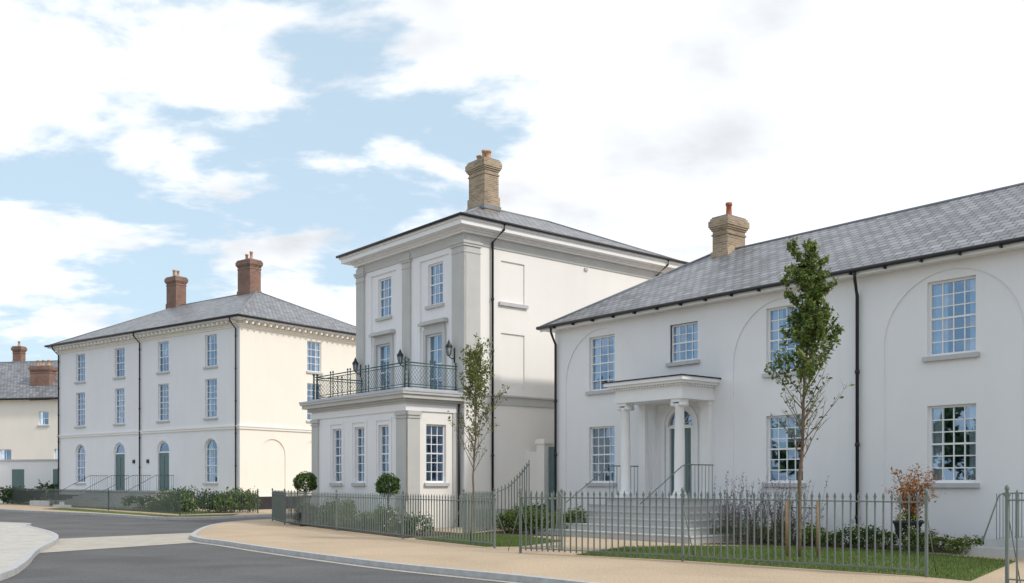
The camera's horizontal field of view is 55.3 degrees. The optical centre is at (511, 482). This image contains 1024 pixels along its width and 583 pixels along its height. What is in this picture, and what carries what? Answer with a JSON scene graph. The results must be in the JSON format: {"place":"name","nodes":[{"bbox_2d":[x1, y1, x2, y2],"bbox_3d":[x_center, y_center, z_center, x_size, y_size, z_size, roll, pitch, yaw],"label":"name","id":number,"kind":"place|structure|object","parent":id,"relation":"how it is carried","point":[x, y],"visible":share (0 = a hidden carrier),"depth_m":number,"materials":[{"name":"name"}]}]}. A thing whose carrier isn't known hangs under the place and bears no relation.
{"place":"outdoors","nodes":[
{"label":"outdoors","id":0,"kind":"place"},
{"bbox_2d":[0,522,52,570],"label":"pavement","id":1,"kind":"structure","parent":0,"point":[18,541],"depth_m":25.40,"materials":[{"name":"grey concrete"}]},
{"bbox_2d":[20,504,228,513],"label":"lawn","id":2,"kind":"structure","parent":0,"point":[145,510],"depth_m":50.91,"materials":[{"name":"green plant"}]},
{"bbox_2d":[5,486,27,501],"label":"shrub","id":3,"kind":"object","parent":2,"relation":"on","point":[9,497],"visible":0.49,"depth_m":69.22,"materials":[{"name":"green plant"}]},
{"bbox_2d":[35,480,57,499],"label":"shrub","id":4,"kind":"object","parent":2,"relation":"on","point":[43,486],"visible":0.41,"depth_m":69.69,"materials":[{"name":"green plant"}]},
{"bbox_2d":[124,495,145,505],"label":"shrub","id":5,"kind":"object","parent":2,"relation":"on","point":[127,499],"visible":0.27,"depth_m":55.26,"materials":[{"name":"green plant"}]},
{"bbox_2d":[137,495,157,509],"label":"shrub","id":6,"kind":"object","parent":2,"relation":"on","point":[142,500],"visible":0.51,"depth_m":54.27,"materials":[{"name":"green plant"}]},
{"bbox_2d":[157,497,167,510],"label":"shrub","id":7,"kind":"object","parent":2,"relation":"on","point":[158,504],"visible":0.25,"depth_m":50.90,"materials":[{"name":"green plant"}]},
{"bbox_2d":[156,488,176,510],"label":"shrub","id":8,"kind":"object","parent":2,"relation":"on","point":[157,496],"visible":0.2,"depth_m":51.55,"materials":[{"name":"green plant"}]},
{"bbox_2d":[173,492,190,511],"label":"shrub","id":9,"kind":"object","parent":2,"relation":"on","point":[182,497],"visible":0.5,"depth_m":50.08,"materials":[{"name":"green plant"}]},
{"bbox_2d":[172,485,198,506],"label":"shrub","id":10,"kind":"object","parent":2,"relation":"on","point":[186,492],"visible":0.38,"depth_m":50.87,"materials":[{"name":"green plant"}]},
{"bbox_2d":[173,497,199,511],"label":"shrub","id":11,"kind":"object","parent":2,"relation":"on","point":[183,503],"visible":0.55,"depth_m":50.07,"materials":[{"name":"green plant"}]},
{"bbox_2d":[192,486,220,512],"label":"shrub","id":12,"kind":"object","parent":2,"relation":"on","point":[200,500],"visible":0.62,"depth_m":48.58,"materials":[{"name":"green plant"}]},
{"bbox_2d":[207,495,226,512],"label":"shrub","id":13,"kind":"object","parent":2,"relation":"on","point":[219,503],"visible":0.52,"depth_m":48.78,"materials":[{"name":"green plant"}]},
{"bbox_2d":[219,487,241,509],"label":"shrub","id":14,"kind":"object","parent":2,"relation":"on","point":[230,495],"visible":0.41,"depth_m":49.16,"materials":[{"name":"green plant"}]},
{"bbox_2d":[48,508,236,516],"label":"lawn","id":15,"kind":"structure","parent":0,"point":[67,509],"depth_m":46.08,"materials":[{"name":"green plant"}]},
{"bbox_2d":[0,503,293,516],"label":"pavement","id":16,"kind":"structure","parent":0,"point":[14,506],"depth_m":52.96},
{"bbox_2d":[0,485,16,503],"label":"shrub","id":17,"kind":"object","parent":16,"relation":"on","point":[2,497],"visible":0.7,"depth_m":69.41,"materials":[{"name":"green plant"}]},
{"bbox_2d":[0,341,57,459],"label":"cream cottage","id":18,"kind":"structure","parent":16,"relation":"on","point":[28,392],"depth_m":78.49,"materials":[{"name":"paint"}]},
{"bbox_2d":[0,411,57,459],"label":"windows","id":19,"kind":"structure","parent":18,"relation":"in","point":[7,452],"depth_m":78.84,"materials":[{"name":"white paint"}]},
{"bbox_2d":[0,459,57,502],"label":"garden wall","id":20,"kind":"structure","parent":16,"relation":"on","point":[27,473],"depth_m":71.68,"materials":[{"name":"paint"}]},
{"bbox_2d":[30,490,168,509],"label":"entrance steps","id":21,"kind":"structure","parent":16,"relation":"on","point":[60,505],"depth_m":58.17,"materials":[{"name":"grey stone"}]},
{"bbox_2d":[59,475,173,491],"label":"step handrails","id":22,"kind":"object","parent":21,"relation":"on","point":[126,481],"visible":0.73,"depth_m":58.59,"materials":[{"name":"black metal"}]},
{"bbox_2d":[3,487,258,514],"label":"iron railing","id":23,"kind":"object","parent":16,"relation":"on","point":[52,496],"visible":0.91,"depth_m":51.83,"materials":[{"name":"grey metal"}]},
{"bbox_2d":[47,316,355,509],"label":"walls","id":24,"kind":"structure","parent":16,"relation":"on","point":[273,435],"depth_m":57.44,"materials":[{"name":"paint"}]},
{"bbox_2d":[51,317,236,489],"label":"downpipes","id":25,"kind":"object","parent":24,"relation":"attached to","point":[139,405],"visible":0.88,"depth_m":59.66,"materials":[{"name":"black metal"}]},
{"bbox_2d":[74,334,322,490],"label":"windows","id":26,"kind":"structure","parent":24,"relation":"attached to","point":[163,468],"depth_m":58.76,"materials":[{"name":"white paint"}]},
{"bbox_2d":[44,291,355,346],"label":"slate roof","id":27,"kind":"structure","parent":24,"relation":"on","point":[259,305],"depth_m":60.09,"materials":[{"name":"grey stone"}]},
{"bbox_2d":[164,270,187,308],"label":"chimney","id":28,"kind":"object","parent":27,"relation":"on","point":[175,291],"visible":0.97,"depth_m":66.60,"materials":[{"name":"red brick"}]},
{"bbox_2d":[235,251,262,295],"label":"chimney","id":29,"kind":"object","parent":27,"relation":"on","point":[249,275],"visible":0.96,"depth_m":62.15,"materials":[{"name":"red brick"}]},
{"bbox_2d":[211,495,236,511],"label":"shrub","id":30,"kind":"object","parent":16,"relation":"on","point":[226,501],"visible":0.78,"depth_m":48.39,"materials":[{"name":"green plant"}]},
{"bbox_2d":[217,491,241,512],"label":"shrub","id":31,"kind":"object","parent":16,"relation":"on","point":[234,498],"visible":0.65,"depth_m":48.82,"materials":[{"name":"green plant"}]},
{"bbox_2d":[228,487,253,511],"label":"shrub","id":32,"kind":"object","parent":16,"relation":"on","point":[240,489],"visible":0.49,"depth_m":49.18,"materials":[{"name":"green plant"}]},
{"bbox_2d":[238,486,262,512],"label":"shrub","id":33,"kind":"object","parent":16,"relation":"on","point":[249,502],"visible":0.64,"depth_m":49.25,"materials":[{"name":"green plant"}]},
{"bbox_2d":[0,511,502,582],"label":"road","id":34,"kind":"structure","parent":0,"point":[187,563],"depth_m":19.49,"materials":[{"name":"grey asphalt"}]},
{"bbox_2d":[0,522,58,580],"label":"kerb","id":35,"kind":"structure","parent":34,"relation":"on","point":[23,562],"depth_m":19.92,"materials":[{"name":"concrete"}]},
{"bbox_2d":[41,533,196,552],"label":"crossing setts","id":36,"kind":"structure","parent":34,"relation":"on","point":[74,544],"depth_m":26.70,"materials":[{"name":"beige stone"}]},
{"bbox_2d":[0,509,293,519],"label":"kerb","id":37,"kind":"structure","parent":34,"relation":"on","point":[154,517],"depth_m":45.52,"materials":[{"name":"concrete"}]},
{"bbox_2d":[184,533,519,582],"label":"channel setts","id":38,"kind":"structure","parent":34,"relation":"on","point":[187,538],"depth_m":19.07,"materials":[{"name":"grey stone"}]},
{"bbox_2d":[191,518,598,582],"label":"kerb","id":39,"kind":"structure","parent":34,"relation":"on","point":[520,578],"depth_m":18.13,"materials":[{"name":"concrete"}]},
{"bbox_2d":[417,533,557,546],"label":"lawn","id":40,"kind":"structure","parent":0,"point":[489,541],"depth_m":24.87,"materials":[{"name":"green plant"}]},
{"bbox_2d":[447,333,509,540],"bbox_3d":[-0.909,-1.127,24.432,1.539,5.257,1.191,0,0,36],"label":"young tree","id":41,"kind":"object","parent":40,"relation":"on","point":[473,371],"visible":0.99,"depth_m":24.38,"materials":[{"name":"green plant"}]},
{"bbox_2d":[0,0,1023,459],"label":"sky","id":42,"kind":"structure","parent":0,"point":[142,141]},
{"bbox_2d":[196,519,1023,582],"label":"pavement","id":43,"kind":"structure","parent":0,"point":[572,565],"depth_m":18.86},
{"bbox_2d":[287,522,464,537],"bbox_3d":[-5.045,1.491,32.690,2.532,0.001,13.048,0,0,-30],"label":"flower bed","id":44,"kind":"object","parent":43,"relation":"on","point":[382,533],"visible":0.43,"depth_m":29.32,"materials":[{"name":"soil"}]},
{"bbox_2d":[293,471,317,525],"bbox_3d":[-7.145,0.540,33.782,0.892,1.920,0.904,0,0,0],"label":"topiary tree","id":45,"kind":"object","parent":44,"relation":"on","point":[301,478],"visible":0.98,"depth_m":33.60,"materials":[{"name":"green plant"}]},
{"bbox_2d":[297,501,313,517],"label":"shrub","id":46,"kind":"object","parent":44,"relation":"on","point":[302,506],"visible":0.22,"depth_m":35.54,"materials":[{"name":"green plant"}]},
{"bbox_2d":[306,504,320,522],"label":"shrub","id":47,"kind":"object","parent":44,"relation":"on","point":[313,510],"visible":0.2,"depth_m":35.29,"materials":[{"name":"green plant"}]},
{"bbox_2d":[316,498,340,524],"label":"shrub","id":48,"kind":"object","parent":44,"relation":"on","point":[326,510],"visible":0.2,"depth_m":33.49,"materials":[{"name":"green plant"}]},
{"bbox_2d":[329,505,340,525],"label":"shrub","id":49,"kind":"object","parent":44,"relation":"on","point":[335,513],"visible":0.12,"depth_m":33.35,"materials":[{"name":"green plant"}]},
{"bbox_2d":[329,500,359,527],"bbox_3d":[-5.513,1.006,32.201,0.994,1.022,0.914,0,0,-33],"label":"shrub","id":50,"kind":"object","parent":44,"relation":"on","point":[343,513],"visible":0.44,"depth_m":32.09,"materials":[{"name":"green plant"}]},
{"bbox_2d":[341,498,354,518],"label":"shrub","id":51,"kind":"object","parent":44,"relation":"on","point":[349,506],"visible":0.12,"depth_m":32.72,"materials":[{"name":"green plant"}]},
{"bbox_2d":[338,517,369,528],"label":"shrub","id":52,"kind":"object","parent":44,"relation":"on","point":[351,522],"visible":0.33,"depth_m":31.15,"materials":[{"name":"green plant"}]},
{"bbox_2d":[354,511,373,527],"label":"shrub","id":53,"kind":"object","parent":44,"relation":"on","point":[366,515],"visible":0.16,"depth_m":31.68,"materials":[{"name":"green plant"}]},
{"bbox_2d":[359,518,378,528],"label":"shrub","id":54,"kind":"object","parent":44,"relation":"on","point":[366,523],"visible":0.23,"depth_m":30.96,"materials":[{"name":"green plant"}]},
{"bbox_2d":[371,502,390,531],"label":"shrub","id":55,"kind":"object","parent":44,"relation":"on","point":[378,515],"visible":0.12,"depth_m":29.93,"materials":[{"name":"green plant"}]},
{"bbox_2d":[378,507,390,531],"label":"shrub","id":56,"kind":"object","parent":44,"relation":"on","point":[384,519],"visible":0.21,"depth_m":29.25,"materials":[{"name":"green plant"}]},
{"bbox_2d":[375,473,400,530],"bbox_3d":[-3.829,0.592,30.098,0.832,1.816,0.859,0,0,0],"label":"topiary tree","id":57,"kind":"object","parent":44,"relation":"on","point":[385,481],"visible":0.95,"depth_m":29.89,"materials":[{"name":"green plant"}]},
{"bbox_2d":[400,514,416,534],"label":"shrub","id":58,"kind":"object","parent":44,"relation":"on","point":[406,524],"visible":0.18,"depth_m":27.57,"materials":[{"name":"green plant"}]},
{"bbox_2d":[404,511,433,535],"bbox_3d":[-2.680,1.148,27.432,1.016,0.716,0.939,0,0,0],"label":"shrub","id":59,"kind":"object","parent":44,"relation":"on","point":[419,524],"visible":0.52,"depth_m":27.39,"materials":[{"name":"green plant"}]},
{"bbox_2d":[272,488,508,547],"bbox_3d":[-5.052,0.850,31.601,4.971,1.300,20.389,0,0,-15],"label":"iron railing","id":60,"kind":"object","parent":43,"relation":"on","point":[279,502],"visible":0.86,"depth_m":26.84,"materials":[{"name":"grey metal"}]},
{"bbox_2d":[449,488,494,534],"bbox_3d":[-1.141,0.823,28.751,0.462,1.353,3.201,0,0,15],"label":"iron railing","id":61,"kind":"object","parent":43,"relation":"on","point":[482,493],"visible":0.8,"depth_m":29.10,"materials":[{"name":"grey metal"}]},
{"bbox_2d":[299,150,688,528],"bbox_3d":[-0.592,-5.605,38.297,13.492,14.210,8.188,0,0,-40],"label":"stucco villa","id":62,"kind":"object","parent":43,"relation":"on","point":[433,297],"visible":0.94,"depth_m":34.56,"materials":[{"name":"grey paint"}]},
{"bbox_2d":[329,424,449,485],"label":"pavilion windows","id":63,"kind":"structure","parent":62,"relation":"in","point":[432,435],"depth_m":33.95,"materials":[{"name":"white paint"}]},
{"bbox_2d":[375,262,443,390],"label":"windows","id":64,"kind":"structure","parent":62,"relation":"in","point":[434,349],"depth_m":34.84,"materials":[{"name":"white glass"}]},
{"bbox_2d":[495,461,529,528],"bbox_3d":[0.036,0.331,30.820,0.134,2.218,1.756,0,0,40],"label":"iron railing","id":65,"kind":"object","parent":43,"relation":"on","point":[509,485],"visible":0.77,"depth_m":30.90,"materials":[{"name":"grey metal"}]},
{"bbox_2d":[476,530,557,535],"bbox_3d":[0.506,1.490,29.747,3.022,0.001,4.428,0,0,10],"label":"flower bed","id":66,"kind":"object","parent":43,"relation":"on","point":[508,533],"visible":0.29,"depth_m":28.72,"materials":[{"name":"soil"}]},
{"bbox_2d":[496,508,517,532],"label":"shrub","id":67,"kind":"object","parent":66,"relation":"on","point":[502,517],"visible":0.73,"depth_m":28.96,"materials":[{"name":"green plant"}]},
{"bbox_2d":[505,505,522,530],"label":"shrub","id":68,"kind":"object","parent":66,"relation":"on","point":[518,517],"visible":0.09,"depth_m":29.99,"materials":[{"name":"green plant"}]},
{"bbox_2d":[505,503,532,532],"bbox_3d":[0.238,1.050,28.714,0.909,0.914,0.805,0,0,0],"label":"shrub","id":69,"kind":"object","parent":66,"relation":"on","point":[514,514],"visible":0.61,"depth_m":28.63,"materials":[{"name":"green plant"}]},
{"bbox_2d":[522,504,549,533],"bbox_3d":[0.687,1.062,28.443,0.910,0.891,0.760,0,0,36],"label":"shrub","id":70,"kind":"object","parent":66,"relation":"on","point":[533,515],"visible":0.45,"depth_m":28.36,"materials":[{"name":"green plant"}]},
{"bbox_2d":[532,501,550,525],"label":"shrub","id":71,"kind":"object","parent":66,"relation":"on","point":[540,508],"visible":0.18,"depth_m":29.85,"materials":[{"name":"green plant"}]},
{"bbox_2d":[532,511,557,533],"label":"shrub","id":72,"kind":"object","parent":66,"relation":"on","point":[539,517],"visible":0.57,"depth_m":28.16,"materials":[{"name":"green plant"}]},
{"bbox_2d":[549,508,571,528],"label":"shrub","id":73,"kind":"object","parent":66,"relation":"on","point":[557,521],"visible":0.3,"depth_m":28.14,"materials":[{"name":"green plant"}]},
{"bbox_2d":[563,504,589,527],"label":"shrub","id":74,"kind":"object","parent":66,"relation":"on","point":[574,514],"visible":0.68,"depth_m":27.93,"materials":[{"name":"green plant"}]},
{"bbox_2d":[508,488,563,552],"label":"gate","id":75,"kind":"structure","parent":43,"relation":"on","point":[561,520],"depth_m":21.40,"materials":[{"name":"grey metal"}]},
{"bbox_2d":[525,439,553,507],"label":"gate pier","id":76,"kind":"structure","parent":43,"relation":"on","point":[538,459],"depth_m":33.98,"materials":[{"name":"white paint"}]},
{"bbox_2d":[549,447,553,520],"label":"garden gate","id":77,"kind":"structure","parent":76,"relation":"attached to","point":[551,469],"depth_m":33.76,"materials":[{"name":"grey paint"}]},
{"bbox_2d":[518,486,936,576],"bbox_3d":[3.597,0.788,18.435,8.440,1.424,0.748,0,0,40],"label":"iron railing","id":78,"kind":"object","parent":43,"relation":"on","point":[926,497],"visible":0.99,"depth_m":17.97,"materials":[{"name":"grey metal"}]},
{"bbox_2d":[522,498,1023,557],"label":"entrance steps","id":79,"kind":"structure","parent":43,"relation":"on","point":[992,547],"depth_m":26.12,"materials":[{"name":"grey stone"}]},
{"bbox_2d":[602,374,720,498],"bbox_3d":[4.275,-1.335,28.130,1.670,3.570,3.060,0,0,-40],"label":"porch","id":80,"kind":"object","parent":79,"relation":"on","point":[678,392],"visible":0.93,"depth_m":27.84,"materials":[{"name":"white paint"}]},
{"bbox_2d":[566,464,1022,545],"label":"step handrails","id":81,"kind":"object","parent":79,"relation":"on","point":[995,505],"visible":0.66,"depth_m":25.78,"materials":[{"name":"grey metal"}]},
{"bbox_2d":[555,248,1023,546],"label":"walls","id":82,"kind":"structure","parent":43,"relation":"on","point":[903,387],"depth_m":24.40,"materials":[{"name":"paint"}]},
{"bbox_2d":[661,405,697,497],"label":"front door","id":83,"kind":"structure","parent":82,"relation":"attached to","point":[691,434],"depth_m":28.88,"materials":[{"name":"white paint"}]},
{"bbox_2d":[549,271,859,542],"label":"downpipes","id":84,"kind":"object","parent":82,"relation":"attached to","point":[857,373],"visible":0.87,"depth_m":24.14,"materials":[{"name":"black metal"}]},
{"bbox_2d":[536,182,1023,347],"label":"slate roof","id":85,"kind":"structure","parent":82,"relation":"on","point":[987,222],"depth_m":26.30,"materials":[{"name":"grey stone"}]},
{"bbox_2d":[708,202,749,258],"bbox_3d":[7.077,-7.490,31.853,1.120,3.280,0.800,0,0,-40],"label":"chimney","id":86,"kind":"object","parent":85,"relation":"on","point":[728,229],"visible":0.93,"depth_m":31.56,"materials":[{"name":"brick"}]},
{"bbox_2d":[585,276,979,487],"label":"windows","id":87,"kind":"structure","parent":82,"relation":"attached to","point":[952,335],"depth_m":23.68,"materials":[{"name":"white glass"}]},
{"bbox_2d":[576,546,1014,580],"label":"lawn","id":88,"kind":"structure","parent":43,"relation":"on","point":[886,572],"depth_m":18.31,"materials":[{"name":"green plant"}]},
{"bbox_2d":[785,501,818,557],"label":"stakes","id":89,"kind":"object","parent":88,"relation":"on","point":[787,528],"visible":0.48,"depth_m":19.71,"materials":[{"name":"brown wood"}]},
{"bbox_2d":[764,236,854,556],"bbox_3d":[5.947,-1.715,19.613,1.612,6.434,1.528,0,0,0],"label":"young tree","id":90,"kind":"object","parent":88,"relation":"on","point":[811,321],"visible":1,"depth_m":19.54,"materials":[{"name":"green plant"}]},
{"bbox_2d":[944,535,977,554],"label":"shrub","id":91,"kind":"object","parent":88,"relation":"on","point":[957,543],"visible":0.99,"depth_m":20.40,"materials":[{"name":"green plant"}]},
{"bbox_2d":[706,539,955,552],"bbox_3d":[7.583,1.490,22.778,3.370,0.001,5.500,0,0,-40],"label":"flower bed","id":92,"kind":"object","parent":43,"relation":"on","point":[921,549],"visible":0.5,"depth_m":23.22,"materials":[{"name":"soil"}]},
{"bbox_2d":[705,470,827,544],"bbox_3d":[6.276,0.538,24.439,1.975,1.927,2.957,0,0,-41],"label":"russian sage","id":93,"kind":"object","parent":92,"relation":"on","point":[764,528],"visible":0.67,"depth_m":24.30,"materials":[{"name":"purple plant"}]},
{"bbox_2d":[751,528,781,542],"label":"shrub","id":94,"kind":"object","parent":92,"relation":"on","point":[763,534],"visible":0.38,"depth_m":24.23,"materials":[{"name":"green plant"}]},
{"bbox_2d":[770,519,795,542],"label":"shrub","id":95,"kind":"object","parent":92,"relation":"on","point":[784,530],"visible":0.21,"depth_m":24.20,"materials":[{"name":"green plant"}]},
{"bbox_2d":[794,524,824,544],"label":"shrub","id":96,"kind":"object","parent":92,"relation":"on","point":[807,538],"visible":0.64,"depth_m":23.18,"materials":[{"name":"green plant"}]},
{"bbox_2d":[803,523,825,543],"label":"shrub","id":97,"kind":"object","parent":92,"relation":"on","point":[815,528],"visible":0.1,"depth_m":23.90,"materials":[{"name":"green plant"}]},
{"bbox_2d":[815,530,844,545],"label":"shrub","id":98,"kind":"object","parent":92,"relation":"on","point":[830,535],"visible":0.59,"depth_m":23.11,"materials":[{"name":"green plant"}]},
{"bbox_2d":[831,524,861,546],"bbox_3d":[7.864,1.224,22.781,0.876,0.565,0.735,0,0,0],"label":"shrub","id":99,"kind":"object","parent":92,"relation":"on","point":[839,536],"visible":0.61,"depth_m":22.75,"materials":[{"name":"green plant"}]},
{"bbox_2d":[848,523,870,546],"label":"shrub","id":100,"kind":"object","parent":92,"relation":"on","point":[854,530],"visible":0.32,"depth_m":22.67,"materials":[{"name":"green plant"}]},
{"bbox_2d":[855,521,880,548],"bbox_3d":[8.073,1.186,22.081,0.667,0.650,0.515,0,0,0],"label":"shrub","id":101,"kind":"object","parent":92,"relation":"on","point":[863,532],"visible":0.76,"depth_m":22.02,"materials":[{"name":"green plant"}]},
{"bbox_2d":[869,526,898,548],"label":"shrub","id":102,"kind":"object","parent":92,"relation":"on","point":[887,534],"visible":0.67,"depth_m":21.92,"materials":[{"name":"green plant"}]},
{"bbox_2d":[882,463,946,550],"bbox_3d":[8.886,0.530,21.514,1.188,1.940,1.125,0,0,-27],"label":"maple in urn","id":103,"kind":"object","parent":92,"relation":"on","point":[907,489],"visible":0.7,"depth_m":21.46,"materials":[{"name":"orange plant"}]},
{"bbox_2d":[901,525,928,551],"bbox_3d":[8.714,1.209,21.168,0.624,0.590,0.477,0,0,0],"label":"shrub","id":104,"kind":"object","parent":92,"relation":"on","point":[914,543],"visible":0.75,"depth_m":21.10,"materials":[{"name":"green plant"}]},
{"bbox_2d":[919,528,941,548],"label":"shrub","id":105,"kind":"object","parent":92,"relation":"on","point":[922,546],"visible":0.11,"depth_m":22.02,"materials":[{"name":"green plant"}]},
{"bbox_2d":[921,531,955,551],"bbox_3d":[9.322,1.281,21.310,0.803,0.476,0.668,0,0,28],"label":"shrub","id":106,"kind":"object","parent":92,"relation":"on","point":[941,538],"visible":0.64,"depth_m":21.21,"materials":[{"name":"green plant"}]},
{"bbox_2d":[955,534,983,546],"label":"shrub","id":107,"kind":"object","parent":92,"relation":"on","point":[977,541],"visible":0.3,"depth_m":21.16,"materials":[{"name":"green plant"}]},
{"bbox_2d":[1003,484,1023,582],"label":"iron railing","id":108,"kind":"object","parent":43,"relation":"on","point":[1007,494],"visible":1,"depth_m":14.08,"materials":[{"name":"grey metal"}]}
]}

